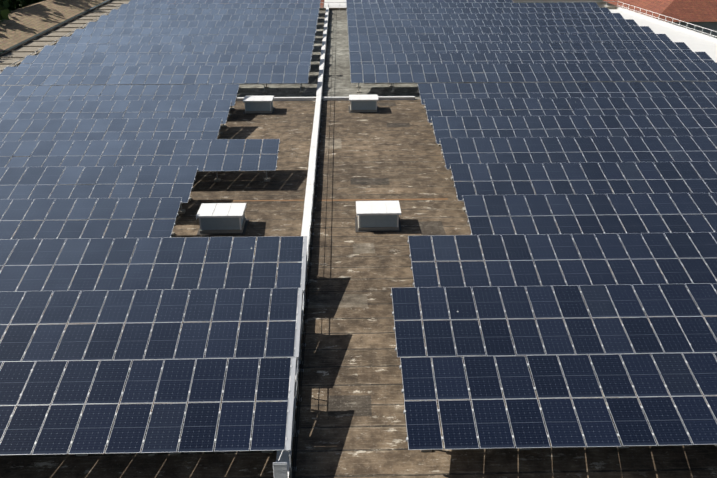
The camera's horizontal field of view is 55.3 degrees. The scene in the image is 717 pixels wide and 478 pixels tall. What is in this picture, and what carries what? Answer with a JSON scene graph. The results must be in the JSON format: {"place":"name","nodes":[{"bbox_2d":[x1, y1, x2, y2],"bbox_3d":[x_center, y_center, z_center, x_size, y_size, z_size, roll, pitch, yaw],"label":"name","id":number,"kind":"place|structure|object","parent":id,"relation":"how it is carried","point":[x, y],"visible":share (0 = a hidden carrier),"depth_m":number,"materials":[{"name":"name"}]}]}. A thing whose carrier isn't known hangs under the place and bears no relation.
{"place":"outdoors","nodes":[
{"label":"outdoors","id":0,"kind":"place"},
{"bbox_2d":[475,0,716,37],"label":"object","id":1,"kind":"structure","parent":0,"point":[702,13],"depth_m":90.13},
{"label":"ground","id":2,"kind":"structure","parent":0,"visible":0},
{"bbox_2d":[0,0,9,8],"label":"tree","id":3,"kind":"object","parent":2,"relation":"on","point":[6,3],"visible":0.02,"depth_m":83.60,"materials":[{"name":"green plant"}]},
{"bbox_2d":[0,3,11,21],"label":"tree","id":4,"kind":"object","parent":2,"relation":"on","point":[4,12],"visible":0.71,"depth_m":74.52,"materials":[{"name":"green plant"}]},
{"bbox_2d":[0,0,42,10],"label":"tree","id":5,"kind":"object","parent":2,"relation":"on","point":[11,4],"visible":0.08,"depth_m":92.40,"materials":[{"name":"green plant"}]},
{"bbox_2d":[12,0,41,8],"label":"tree","id":6,"kind":"object","parent":2,"relation":"on","point":[27,2],"depth_m":92.65,"materials":[{"name":"green plant"}]},
{"bbox_2d":[0,0,105,51],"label":"neighbour","id":7,"kind":"structure","parent":2,"relation":"on","point":[21,24],"depth_m":79.83,"materials":[{"name":"beige"}]},
{"bbox_2d":[0,0,111,56],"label":"neighbour gutter","id":8,"kind":"object","parent":7,"relation":"attached to","point":[35,37],"depth_m":76.72,"materials":[{"name":"grey metal"}]},
{"bbox_2d":[175,0,376,7],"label":"far neighbour","id":9,"kind":"structure","parent":2,"relation":"on","point":[336,5],"depth_m":101.92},
{"bbox_2d":[0,9,716,477],"bbox_3d":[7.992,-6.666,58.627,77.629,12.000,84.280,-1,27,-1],"label":"roof slab","id":10,"kind":"structure","parent":2,"relation":"on","point":[350,351],"depth_m":29.22,"materials":[{"name":"brown concrete"}]},
{"bbox_2d":[0,3,124,76],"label":"railing","id":11,"kind":"object","parent":10,"relation":"on","point":[56,40],"visible":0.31,"depth_m":69.10,"materials":[{"name":"grey metal"}]},
{"bbox_2d":[196,203,248,234],"bbox_3d":[-6.658,-1.030,33.486,2.300,1.001,1.700,-1,27,-1],"label":"roof vent","id":12,"kind":"object","parent":10,"relation":"on","point":[222,219],"visible":1,"depth_m":32.99,"materials":[{"name":"white metal"}]},
{"bbox_2d":[243,95,274,113],"bbox_3d":[-7.422,-10.044,50.988,2.250,1.001,1.700,-1,27,-1],"label":"roof vent","id":13,"kind":"object","parent":10,"relation":"on","point":[259,104],"visible":1,"depth_m":50.48,"materials":[{"name":"white metal"}]},
{"bbox_2d":[180,96,414,100],"bbox_3d":[-10.366,-10.946,53.592,29.600,0.220,0.300,-1,27,-1],"label":"pipe","id":14,"kind":"object","parent":10,"relation":"on","point":[335,98],"visible":0.36,"depth_m":53.64,"materials":[{"name":"grey metal"}]},
{"bbox_2d":[273,10,329,477],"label":"cable run","id":15,"kind":"object","parent":10,"relation":"on","point":[279,469],"visible":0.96,"depth_m":25.58,"materials":[{"name":"black metal"}]},
{"bbox_2d":[276,7,328,477],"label":"divider cable tray","id":16,"kind":"object","parent":10,"relation":"on","point":[282,456],"visible":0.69,"depth_m":38.95,"materials":[{"name":"white paint"}]},
{"bbox_2d":[286,236,306,458],"bbox_3d":[-2.092,3.122,24.072,0.140,1.309,11.680,-1,27,-1],"label":"edge cable tray","id":17,"kind":"object","parent":16,"relation":"on","point":[294,360],"visible":0.79,"depth_m":22.69,"materials":[{"name":"silver metal"}]},
{"bbox_2d":[0,0,617,72],"bbox_3d":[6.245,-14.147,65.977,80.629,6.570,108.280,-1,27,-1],"label":"roof parapet","id":18,"kind":"structure","parent":10,"relation":"on","point":[12,57],"depth_m":75.30,"materials":[{"name":"grey concrete"}]},
{"bbox_2d":[201,75,447,201],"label":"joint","id":19,"kind":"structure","parent":10,"relation":"in","point":[334,200],"depth_m":36.57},
{"bbox_2d":[228,103,445,415],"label":"roof patches","id":20,"kind":"object","parent":10,"relation":"on","point":[349,405],"visible":0.71,"depth_m":27.87,"materials":[{"name":"concrete"}]},
{"bbox_2d":[0,0,716,455],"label":"canopy steel","id":21,"kind":"object","parent":10,"relation":"on","point":[266,178],"visible":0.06,"depth_m":38.55,"materials":[{"name":"metal"}]},
{"bbox_2d":[0,0,716,454],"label":"solar panels","id":22,"kind":"object","parent":21,"relation":"on","point":[590,26],"visible":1,"depth_m":28.67,"materials":[{"name":"blue glass"}]},
{"bbox_2d":[0,1,716,443],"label":"module clamps","id":23,"kind":"object","parent":21,"relation":"on","point":[408,241],"visible":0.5,"depth_m":30.88,"materials":[{"name":"white metal"}]},
{"bbox_2d":[348,94,378,112],"bbox_3d":[0.373,-10.178,51.249,2.250,1.001,1.700,-1,27,-1],"label":"roof vent","id":24,"kind":"object","parent":10,"relation":"on","point":[363,103],"visible":1,"depth_m":50.74,"materials":[{"name":"white metal"}]},
{"bbox_2d":[355,201,401,231],"bbox_3d":[0.962,-1.162,33.743,2.250,1.001,1.700,-1,27,-1],"label":"roof vent","id":25,"kind":"object","parent":10,"relation":"on","point":[378,216],"visible":1,"depth_m":33.24,"materials":[{"name":"white metal"}]},
{"bbox_2d":[272,1,716,39],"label":"railing","id":26,"kind":"object","parent":10,"relation":"on","point":[596,1],"visible":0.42,"depth_m":90.99,"materials":[{"name":"white paint"}]},
{"bbox_2d":[618,7,716,41],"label":"roof parapet","id":27,"kind":"structure","parent":10,"relation":"on","point":[674,26],"depth_m":81.80,"materials":[{"name":"white concrete"}]}
]}

